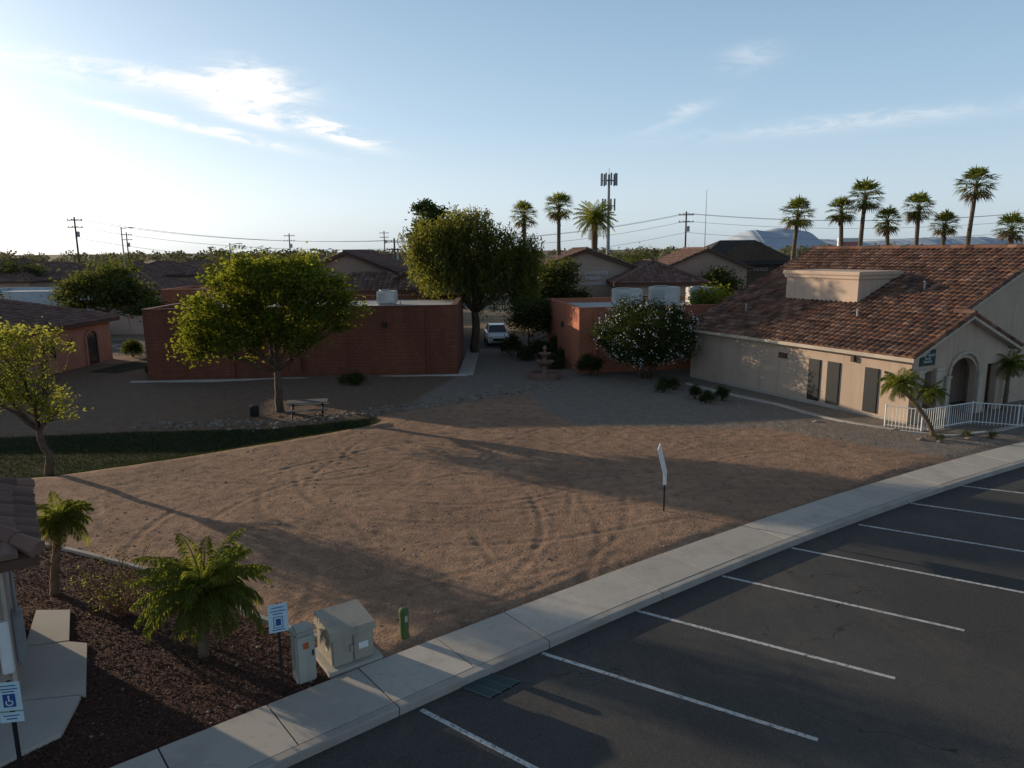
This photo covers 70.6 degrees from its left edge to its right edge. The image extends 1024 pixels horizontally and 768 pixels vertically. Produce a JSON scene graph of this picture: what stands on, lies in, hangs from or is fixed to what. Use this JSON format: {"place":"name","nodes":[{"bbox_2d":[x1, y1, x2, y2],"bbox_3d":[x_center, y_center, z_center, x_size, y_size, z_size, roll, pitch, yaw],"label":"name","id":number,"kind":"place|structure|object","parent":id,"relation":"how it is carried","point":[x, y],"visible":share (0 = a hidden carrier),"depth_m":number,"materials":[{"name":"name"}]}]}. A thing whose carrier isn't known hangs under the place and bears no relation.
{"place":"outdoors","nodes":[
{"label":"outdoors","id":0,"kind":"place"},
{"bbox_2d":[37,261,96,277],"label":"tile roof","id":1,"kind":"structure","parent":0,"point":[64,266],"depth_m":119.73,"materials":[{"name":"tile"}]},
{"bbox_2d":[96,271,204,292],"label":"tile roof","id":2,"kind":"structure","parent":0,"point":[163,282],"depth_m":87.23,"materials":[{"name":"tile"}]},
{"bbox_2d":[0,417,379,477],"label":"lawn grass","id":3,"kind":"structure","parent":0,"point":[216,449],"depth_m":28.69,"materials":[{"name":"plant"}]},
{"bbox_2d":[111,336,546,355],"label":"back service road","id":4,"kind":"structure","parent":0,"point":[467,341],"depth_m":57.60,"materials":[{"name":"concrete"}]},
{"bbox_2d":[484,323,509,344],"bbox_3d":[-1.233,-4.037,57.602,2.060,1.535,4.350,-2,11,-6],"label":"parked white car","id":5,"kind":"object","parent":4,"relation":"on","point":[494,332],"visible":0.84,"depth_m":56.60,"materials":[{"name":"paint"}]},
{"bbox_2d":[0,365,1021,455],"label":"landscape gravel","id":6,"kind":"structure","parent":0,"point":[473,395],"depth_m":35.10,"materials":[{"name":"gravel"}]},
{"bbox_2d":[0,249,1023,767],"bbox_3d":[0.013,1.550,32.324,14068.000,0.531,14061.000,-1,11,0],"label":"ground","id":7,"kind":"structure","parent":0,"point":[576,435],"depth_m":22.81,"materials":[{"name":"soil"}]},
{"bbox_2d":[0,572,20,689],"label":"walls","id":8,"kind":"structure","parent":7,"relation":"on","point":[6,677],"depth_m":11.98,"materials":[{"name":"grey paint"}]},
{"bbox_2d":[0,571,28,681],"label":"window door and meter box","id":9,"kind":"structure","parent":8,"relation":"attached to","point":[7,659],"depth_m":11.90,"materials":[{"name":"white glass"}]},
{"bbox_2d":[0,477,44,572],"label":"tile roof","id":10,"kind":"structure","parent":8,"relation":"on","point":[22,544],"depth_m":12.08,"materials":[{"name":"tile"}]},
{"bbox_2d":[0,680,24,767],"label":"accessible parking sign","id":11,"kind":"object","parent":7,"relation":"on","point":[10,697],"visible":1,"depth_m":10.18,"materials":[{"name":"metal"}]},
{"bbox_2d":[0,254,51,276],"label":"street tree","id":12,"kind":"object","parent":7,"relation":"on","point":[36,271],"visible":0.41,"depth_m":101.87,"materials":[{"name":"green plant"}]},
{"bbox_2d":[0,281,64,287],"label":"walls","id":13,"kind":"structure","parent":7,"relation":"on","point":[13,285],"depth_m":99.14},
{"bbox_2d":[0,264,69,282],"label":"tile roof","id":14,"kind":"structure","parent":13,"relation":"on","point":[20,276],"depth_m":100.77,"materials":[{"name":"tile"}]},
{"bbox_2d":[0,610,86,767],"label":"house entry walkway","id":15,"kind":"structure","parent":7,"relation":"on","point":[53,672],"depth_m":12.40,"materials":[{"name":"concrete"}]},
{"bbox_2d":[0,316,93,476],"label":"acacia tree","id":16,"kind":"object","parent":7,"relation":"on","point":[9,390],"visible":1,"depth_m":23.93,"materials":[{"name":"green plant"}]},
{"bbox_2d":[0,287,104,311],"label":"white warehouse","id":17,"kind":"structure","parent":7,"relation":"on","point":[30,294],"depth_m":79.56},
{"bbox_2d":[0,322,112,386],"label":"walls","id":18,"kind":"structure","parent":7,"relation":"on","point":[75,360],"depth_m":46.50,"materials":[{"name":"orange paint"}]},
{"bbox_2d":[0,298,119,336],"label":"tile roof","id":19,"kind":"structure","parent":18,"relation":"on","point":[17,312],"depth_m":45.76,"materials":[{"name":"tile"}]},
{"bbox_2d":[23,329,101,366],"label":"windows and arched entry","id":20,"kind":"structure","parent":18,"relation":"in","point":[92,347],"depth_m":48.22,"materials":[{"name":"black glass"}]},
{"bbox_2d":[35,491,94,595],"bbox_3d":[-9.807,3.528,15.704,1.307,2.364,1.609,-1,11,0],"label":"pygmy date palm","id":21,"kind":"object","parent":7,"relation":"on","point":[62,518],"visible":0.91,"depth_m":15.56,"materials":[{"name":"green plant"}]},
{"bbox_2d":[67,217,82,272],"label":"utility pole","id":22,"kind":"object","parent":7,"relation":"on","point":[77,233],"visible":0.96,"depth_m":105.62,"materials":[{"name":"brown wood"}]},
{"bbox_2d":[0,213,1021,258],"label":"overhead power lines","id":23,"kind":"object","parent":22,"relation":"attached to","point":[517,245],"visible":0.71,"depth_m":104.42,"materials":[{"name":"metal"}]},
{"bbox_2d":[41,262,166,313],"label":"leafy street tree","id":24,"kind":"object","parent":7,"relation":"on","point":[118,289],"visible":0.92,"depth_m":68.27,"materials":[{"name":"green plant"}]},
{"bbox_2d":[75,254,142,279],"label":"street tree","id":25,"kind":"object","parent":7,"relation":"on","point":[111,263],"visible":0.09,"depth_m":94.38,"materials":[{"name":"green plant"}]},
{"bbox_2d":[64,537,163,618],"bbox_3d":[-8.010,4.061,14.683,1.690,1.832,1.628,-1,11,0],"label":"twiggy bougainvillea shrub","id":26,"kind":"object","parent":7,"relation":"on","point":[116,610],"visible":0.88,"depth_m":14.72,"materials":[{"name":"green plant"}]},
{"bbox_2d":[109,314,143,334],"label":"perimeter block wall","id":27,"kind":"structure","parent":7,"relation":"on","point":[126,325],"depth_m":66.08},
{"bbox_2d":[118,338,145,356],"bbox_3d":[-27.170,-2.589,51.803,1.739,1.408,1.636,-1,11,0],"label":"garden bush","id":28,"kind":"object","parent":7,"relation":"on","point":[132,347],"visible":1,"depth_m":51.55,"materials":[{"name":"green plant"}]},
{"bbox_2d":[114,293,170,322],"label":"street tree","id":29,"kind":"object","parent":7,"relation":"on","point":[144,303],"visible":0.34,"depth_m":67.01,"materials":[{"name":"green plant"}]},
{"bbox_2d":[4,547,356,767],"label":"bark mulch","id":30,"kind":"object","parent":7,"relation":"on","point":[155,700],"visible":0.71,"depth_m":12.83,"materials":[{"name":"wood"}]},
{"bbox_2d":[45,542,316,639],"bbox_3d":[-8.725,4.402,16.802,11.750,0.150,0.476,5,12,28],"label":"mulch bed edging","id":31,"kind":"object","parent":7,"relation":"on","point":[264,620],"visible":0.2,"depth_m":17.40,"materials":[{"name":"concrete"}]},
{"bbox_2d":[172,275,209,283],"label":"walls","id":32,"kind":"structure","parent":7,"relation":"on","point":[190,278],"depth_m":121.47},
{"bbox_2d":[136,260,208,276],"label":"tile roof","id":33,"kind":"structure","parent":32,"relation":"on","point":[168,268],"depth_m":122.76,"materials":[{"name":"tile"}]},
{"bbox_2d":[160,285,233,304],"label":"brick store","id":34,"kind":"structure","parent":7,"relation":"on","point":[169,293],"depth_m":77.51,"materials":[{"name":"ceramic"}]},
{"bbox_2d":[129,528,271,658],"bbox_3d":[-5.557,3.991,13.133,2.388,2.327,2.382,-5,11,-23],"label":"pygmy date palm","id":35,"kind":"object","parent":7,"relation":"on","point":[206,592],"visible":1,"depth_m":12.78,"materials":[{"name":"green plant"}]},
{"bbox_2d":[200,245,252,278],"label":"street tree","id":36,"kind":"object","parent":7,"relation":"on","point":[218,260],"visible":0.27,"depth_m":117.47,"materials":[{"name":"green plant"}]},
{"bbox_2d":[165,241,378,411],"bbox_3d":[-10.839,-2.569,33.409,9.585,7.933,6.010,-1,11,0],"label":"ash tree","id":37,"kind":"object","parent":7,"relation":"on","point":[295,282],"visible":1,"depth_m":32.05,"materials":[{"name":"green plant"}]},
{"bbox_2d":[267,602,288,694],"bbox_3d":[-3.858,4.452,12.049,0.310,1.720,0.061,-5,11,-23],"label":"charging parking sign","id":38,"kind":"object","parent":7,"relation":"on","point":[277,617],"visible":0.98,"depth_m":11.93,"materials":[{"name":"metal"}]},
{"bbox_2d":[142,296,463,380],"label":"walls","id":39,"kind":"structure","parent":7,"relation":"on","point":[397,345],"depth_m":42.42,"materials":[{"name":"brick"}]},
{"bbox_2d":[141,294,462,309],"bbox_3d":[-12.322,-5.329,46.691,18.139,0.067,11.455,-1,11,0],"label":"parapet cap","id":40,"kind":"object","parent":39,"relation":"on","point":[456,300],"visible":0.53,"depth_m":42.43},
{"bbox_2d":[179,308,429,378],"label":"downpipes and wall lights","id":41,"kind":"object","parent":39,"relation":"attached to","point":[295,365],"visible":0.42,"depth_m":42.18,"materials":[{"name":"metal"}]},
{"bbox_2d":[193,299,454,306],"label":"flat roof","id":42,"kind":"structure","parent":39,"relation":"on","point":[420,302],"depth_m":48.98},
{"bbox_2d":[376,289,400,304],"bbox_3d":[-8.010,-5.672,47.235,1.480,0.970,1.120,-1,11,0],"label":"rooftop ac unit","id":43,"kind":"object","parent":42,"relation":"on","point":[386,297],"visible":0.99,"depth_m":46.72,"materials":[{"name":"paint"}]},
{"bbox_2d":[289,621,316,683],"bbox_3d":[-3.619,4.662,12.554,0.380,1.020,0.340,-8,13,-34],"label":"utility pedestal","id":44,"kind":"object","parent":7,"relation":"on","point":[302,638],"visible":1,"depth_m":12.43,"materials":[{"name":"beige paint"}]},
{"bbox_2d":[130,351,478,382],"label":"red building walkway","id":45,"kind":"structure","parent":7,"relation":"on","point":[468,366],"depth_m":42.60,"materials":[{"name":"concrete"}]},
{"bbox_2d":[285,398,328,420],"bbox_3d":[-9.191,1.127,32.541,1.800,0.757,1.510,-3,11,-12],"label":"bench","id":46,"kind":"object","parent":7,"relation":"on","point":[322,402],"visible":1,"depth_m":32.32,"materials":[{"name":"grey plastic"}]},
{"bbox_2d":[131,382,556,432],"bbox_3d":[-6.448,1.095,34.442,20.937,0.298,3.484,-6,12,-26],"label":"river rock border","id":47,"kind":"object","parent":7,"relation":"on","point":[219,423],"visible":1,"depth_m":32.70,"materials":[{"name":"stone"}]},
{"bbox_2d":[311,255,384,291],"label":"walls","id":48,"kind":"structure","parent":7,"relation":"on","point":[347,264],"depth_m":59.22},
{"bbox_2d":[316,250,408,273],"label":"tile roof","id":49,"kind":"structure","parent":48,"relation":"on","point":[374,258],"depth_m":60.84,"materials":[{"name":"tile"}]},
{"bbox_2d":[314,599,382,678],"bbox_3d":[-3.047,4.602,13.230,1.020,0.880,0.980,-8,13,-34],"label":"pad mounted transformer","id":50,"kind":"object","parent":7,"relation":"on","point":[345,640],"visible":0.97,"depth_m":12.97,"materials":[{"name":"beige paint"}]},
{"bbox_2d":[336,371,368,385],"bbox_3d":[-8.901,-0.340,40.082,1.856,0.742,1.777,-1,11,0],"label":"green shrub","id":51,"kind":"object","parent":7,"relation":"on","point":[354,378],"visible":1,"depth_m":39.94,"materials":[{"name":"green plant"}]},
{"bbox_2d":[319,271,421,295],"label":"office tile roof wing","id":52,"kind":"structure","parent":7,"relation":"on","point":[369,282],"depth_m":55.59,"materials":[{"name":"tile"}]},
{"bbox_2d":[399,607,408,638],"bbox_3d":[-2.058,4.612,13.816,0.190,0.730,0.197,-8,13,-34],"label":"green telecom pedestal","id":53,"kind":"object","parent":7,"relation":"on","point":[404,621],"visible":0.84,"depth_m":13.74,"materials":[{"name":"plastic"}]},
{"bbox_2d":[400,198,450,251],"bbox_3d":[-5.887,-8.639,56.425,5.566,11.487,4.640,-1,11,0],"label":"tall eucalyptus tree","id":54,"kind":"object","parent":7,"relation":"on","point":[427,209],"visible":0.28,"depth_m":54.93,"materials":[{"name":"green plant"}]},
{"bbox_2d":[397,201,547,352],"bbox_3d":[-2.727,-7.277,51.039,10.741,10.905,6.008,-1,11,0],"label":"ficus tree","id":55,"kind":"object","parent":7,"relation":"on","point":[445,262],"visible":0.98,"depth_m":50.18,"materials":[{"name":"green plant"}]},
{"bbox_2d":[0,242,1006,272],"bbox_3d":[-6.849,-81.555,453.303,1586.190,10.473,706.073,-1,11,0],"label":"distant tree belt","id":56,"kind":"object","parent":7,"relation":"on","point":[180,257],"visible":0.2,"depth_m":355.75,"materials":[{"name":"green plant"}]},
{"bbox_2d":[23,406,995,737],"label":"dirt clods and pebbles","id":57,"kind":"object","parent":7,"relation":"on","point":[455,508],"visible":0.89,"depth_m":21.39,"materials":[{"name":"soil"}]},
{"bbox_2d":[498,330,524,354],"bbox_3d":[-0.076,-2.890,50.848,1.885,1.886,1.729,-4,11,-16],"label":"hedge bush","id":58,"kind":"object","parent":7,"relation":"on","point":[511,342],"visible":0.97,"depth_m":50.69,"materials":[{"name":"green plant"}]},
{"bbox_2d":[509,200,537,326],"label":"fan palm","id":59,"kind":"object","parent":7,"relation":"on","point":[522,206],"visible":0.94,"depth_m":67.94,"materials":[{"name":"green plant"}]},
{"bbox_2d":[497,291,554,344],"bbox_3d":[1.360,-4.174,50.553,5.045,4.691,4.592,-9,14,-39],"label":"olive tree","id":60,"kind":"object","parent":7,"relation":"on","point":[531,312],"visible":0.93,"depth_m":49.93,"materials":[{"name":"green plant"}]},
{"bbox_2d":[528,337,550,357],"bbox_3d":[1.983,-2.483,49.501,1.991,1.536,1.846,-1,11,0],"label":"hedge bush","id":61,"kind":"object","parent":7,"relation":"on","point":[537,346],"visible":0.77,"depth_m":49.16,"materials":[{"name":"green plant"}]},
{"bbox_2d":[528,345,560,380],"bbox_3d":[1.889,-1.291,41.666,1.920,1.920,1.920,-1,11,0],"label":"tiered garden fountain","id":62,"kind":"object","parent":7,"relation":"on","point":[544,373],"visible":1,"depth_m":41.42,"materials":[{"name":"stone"}]},
{"bbox_2d":[540,352,567,369],"bbox_3d":[2.694,-1.456,44.969,1.725,1.164,1.639,-6,12,-28],"label":"hedge bush","id":63,"kind":"object","parent":7,"relation":"on","point":[558,361],"visible":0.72,"depth_m":44.82,"materials":[{"name":"green plant"}]},
{"bbox_2d":[513,254,597,301],"bbox_3d":[3.373,-6.696,57.176,6.751,7.260,5.227,-1,11,0],"label":"mesquite tree","id":64,"kind":"object","parent":7,"relation":"on","point":[558,282],"visible":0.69,"depth_m":56.00,"materials":[{"name":"green plant"}]},
{"bbox_2d":[540,191,576,255],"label":"fan palm","id":65,"kind":"object","parent":7,"relation":"on","point":[558,198],"visible":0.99,"depth_m":67.91,"materials":[{"name":"green plant"}]},
{"bbox_2d":[538,252,630,335],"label":"walls","id":66,"kind":"structure","parent":7,"relation":"on","point":[592,263],"depth_m":61.30,"materials":[{"name":"paint"}]},
{"bbox_2d":[541,247,636,267],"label":"tile roof","id":67,"kind":"structure","parent":66,"relation":"on","point":[574,251],"depth_m":60.75,"materials":[{"name":"tile"}]},
{"bbox_2d":[574,350,604,375],"bbox_3d":[4.547,-1.235,42.430,1.778,1.620,1.743,4,11,21],"label":"dark bush","id":68,"kind":"object","parent":7,"relation":"on","point":[592,364],"visible":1,"depth_m":42.17,"materials":[{"name":"green plant"}]},
{"bbox_2d":[573,199,617,250],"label":"date palm","id":69,"kind":"object","parent":7,"relation":"on","point":[597,216],"visible":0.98,"depth_m":70.88,"materials":[{"name":"green plant"}]},
{"bbox_2d":[600,173,617,255],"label":"cell tower","id":70,"kind":"structure","parent":7,"relation":"on","point":[604,180],"depth_m":145.65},
{"bbox_2d":[547,297,711,372],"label":"walls","id":71,"kind":"structure","parent":7,"relation":"on","point":[574,340],"depth_m":44.04,"materials":[{"name":"paint"}]},
{"bbox_2d":[569,301,687,306],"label":"flat roof","id":72,"kind":"structure","parent":71,"relation":"on","point":[593,304],"depth_m":49.32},
{"bbox_2d":[611,287,643,306],"bbox_3d":[7.492,-5.527,46.270,2.080,1.270,1.320,-1,11,0],"label":"rooftop ac unit","id":73,"kind":"object","parent":72,"relation":"on","point":[617,292],"visible":0.66,"depth_m":45.62,"materials":[{"name":"paint"}]},
{"bbox_2d":[648,285,681,304],"bbox_3d":[10.090,-5.775,47.347,2.080,1.320,1.320,-1,11,0],"label":"rooftop ac unit","id":74,"kind":"object","parent":72,"relation":"on","point":[661,292],"visible":0.79,"depth_m":46.71,"materials":[{"name":"paint"}]},
{"bbox_2d":[546,296,721,308],"bbox_3d":[8.855,-5.389,47.391,12.133,0.067,8.862,-1,11,-5],"label":"parapet cap","id":75,"kind":"object","parent":71,"relation":"on","point":[565,303],"visible":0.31,"depth_m":44.57,"materials":[{"name":"concrete"}]},
{"bbox_2d":[585,291,701,378],"bbox_3d":[7.494,-2.697,41.088,6.771,5.094,6.475,-1,11,0],"label":"white flowering oleander","id":76,"kind":"object","parent":7,"relation":"on","point":[662,348],"visible":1,"depth_m":39.95,"materials":[{"name":"green plant"}]},
{"bbox_2d":[606,259,708,296],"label":"health associates wing","id":77,"kind":"structure","parent":7,"relation":"on","point":[644,274],"depth_m":57.67,"materials":[{"name":"tile"}]},
{"bbox_2d":[658,443,666,510],"bbox_3d":[4.203,2.720,20.262,0.248,1.995,0.700,2,11,16],"label":"lot sale sign","id":78,"kind":"object","parent":7,"relation":"on","point":[662,461],"visible":0.94,"depth_m":20.20,"materials":[{"name":"metal"}]},
{"bbox_2d":[656,247,753,296],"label":"tile roof office","id":79,"kind":"structure","parent":7,"relation":"on","point":[696,261],"depth_m":75.06,"materials":[{"name":"tile"}]},
{"bbox_2d":[680,281,732,304],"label":"citrus tree","id":80,"kind":"object","parent":7,"relation":"on","point":[706,297],"visible":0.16,"depth_m":46.40,"materials":[{"name":"green plant"}]},
{"bbox_2d":[698,265,747,297],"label":"street tree","id":81,"kind":"object","parent":7,"relation":"on","point":[724,277],"visible":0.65,"depth_m":72.64,"materials":[{"name":"green plant"}]},
{"bbox_2d":[723,242,787,285],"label":"walls","id":82,"kind":"structure","parent":7,"relation":"on","point":[751,251],"depth_m":88.58,"materials":[{"name":"brown stone"}]},
{"bbox_2d":[705,240,790,264],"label":"dark roof","id":83,"kind":"structure","parent":82,"relation":"on","point":[722,246],"depth_m":91.34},
{"bbox_2d":[777,193,816,259],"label":"fan palm","id":84,"kind":"object","parent":7,"relation":"on","point":[798,222],"visible":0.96,"depth_m":77.63,"materials":[{"name":"green plant"}]},
{"bbox_2d":[690,351,984,423],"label":"trim columns and arch","id":85,"kind":"structure","parent":7,"relation":"on","point":[938,373],"depth_m":31.03,"materials":[{"name":"paint"}]},
{"bbox_2d":[824,195,856,245],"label":"fan palm","id":86,"kind":"object","parent":7,"relation":"on","point":[841,217],"visible":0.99,"depth_m":77.59,"materials":[{"name":"green plant"}]},
{"bbox_2d":[777,352,925,412],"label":"windows and door","id":87,"kind":"structure","parent":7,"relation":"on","point":[870,392],"depth_m":33.02,"materials":[{"name":"grey glass"}]},
{"bbox_2d":[686,383,1023,435],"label":"clinic walkway edging","id":88,"kind":"object","parent":7,"relation":"on","point":[831,418],"visible":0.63,"depth_m":30.81,"materials":[{"name":"concrete"}]},
{"bbox_2d":[690,274,1023,423],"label":"walls","id":89,"kind":"structure","parent":7,"relation":"on","point":[759,365],"depth_m":33.33,"materials":[{"name":"beige paint"}]},
{"bbox_2d":[682,244,1023,362],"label":"tile roof","id":90,"kind":"structure","parent":89,"relation":"on","point":[905,317],"depth_m":34.91,"materials":[{"name":"tile"}]},
{"bbox_2d":[783,269,903,304],"bbox_3d":[17.308,-4.938,38.171,3.320,2.100,4.770,-6,12,-27],"label":"parapet box on roof","id":91,"kind":"object","parent":90,"relation":"on","point":[847,285],"visible":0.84,"depth_m":36.72,"materials":[{"name":"paint"}]},
{"bbox_2d":[847,177,886,245],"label":"fan palm","id":92,"kind":"object","parent":7,"relation":"on","point":[866,185],"visible":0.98,"depth_m":77.34,"materials":[{"name":"green plant"}]},
{"bbox_2d":[873,204,901,245],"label":"fan palm","id":93,"kind":"object","parent":7,"relation":"on","point":[887,227],"visible":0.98,"depth_m":77.77,"materials":[{"name":"green plant"}]},
{"bbox_2d":[877,368,935,435],"bbox_3d":[15.398,0.737,28.371,2.200,2.710,1.724,-1,11,0],"label":"pygmy date palm","id":94,"kind":"object","parent":7,"relation":"on","point":[893,381],"visible":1,"depth_m":28.10,"materials":[{"name":"green plant"}]},
{"bbox_2d":[900,190,937,244],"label":"fan palm","id":95,"kind":"object","parent":7,"relation":"on","point":[918,215],"visible":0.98,"depth_m":77.61,"materials":[{"name":"green plant"}]},
{"bbox_2d":[917,380,949,426],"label":"pygmy date palm","id":96,"kind":"object","parent":7,"relation":"on","point":[932,392],"visible":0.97,"depth_m":29.51,"materials":[{"name":"green plant"}]},
{"bbox_2d":[926,209,960,244],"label":"fan palm","id":97,"kind":"object","parent":7,"relation":"on","point":[946,230],"visible":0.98,"depth_m":77.88,"materials":[{"name":"green plant"}]},
{"bbox_2d":[884,401,1023,431],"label":"white metal railing","id":98,"kind":"object","parent":7,"relation":"on","point":[970,421],"visible":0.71,"depth_m":29.48,"materials":[{"name":"metal"}]},
{"bbox_2d":[952,165,1000,244],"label":"fan palm","id":99,"kind":"object","parent":7,"relation":"on","point":[976,174],"visible":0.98,"depth_m":77.38,"materials":[{"name":"green plant"}]},
{"bbox_2d":[989,209,1023,243],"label":"fan palm","id":100,"kind":"object","parent":7,"relation":"on","point":[1010,234],"visible":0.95,"depth_m":77.81,"materials":[{"name":"green plant"}]},
{"bbox_2d":[995,349,1023,409],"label":"pygmy date palm","id":101,"kind":"object","parent":7,"relation":"on","point":[1010,364],"visible":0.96,"depth_m":32.36,"materials":[{"name":"green plant"}]},
{"bbox_2d":[0,0,1023,254],"label":"sky","id":102,"kind":"structure","parent":0,"point":[265,120],"materials":[{"name":"blue"}]},
{"bbox_2d":[111,441,1023,767],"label":"concrete sidewalk","id":103,"kind":"structure","parent":0,"point":[299,727],"depth_m":13.86,"materials":[{"name":"concrete"}]},
{"bbox_2d":[287,466,1023,767],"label":"parking lot asphalt","id":104,"kind":"structure","parent":0,"point":[946,697],"depth_m":12.80,"materials":[{"name":"asphalt"}]},
{"bbox_2d":[461,673,521,698],"bbox_3d":[-0.377,5.217,12.578,0.890,0.016,0.642,-10,14,-42],"label":"storm drain grate","id":105,"kind":"object","parent":104,"relation":"on","point":[491,685],"visible":1,"depth_m":12.53,"materials":[{"name":"metal"}]},
{"bbox_2d":[420,485,1023,767],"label":"parking stall lines","id":106,"kind":"object","parent":104,"relation":"on","point":[482,741],"visible":1,"depth_m":13.32,"materials":[{"name":"paint"}]},
{"bbox_2d":[726,228,827,248],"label":"distant mountain","id":107,"kind":"structure","parent":0,"point":[773,238],"depth_m":3261.72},
{"bbox_2d":[821,236,1023,245],"bbox_3d":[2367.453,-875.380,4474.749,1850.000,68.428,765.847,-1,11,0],"label":"mountain ridge","id":108,"kind":"structure","parent":0,"point":[950,240],"depth_m":4261.72,"materials":[{"name":"stone"}]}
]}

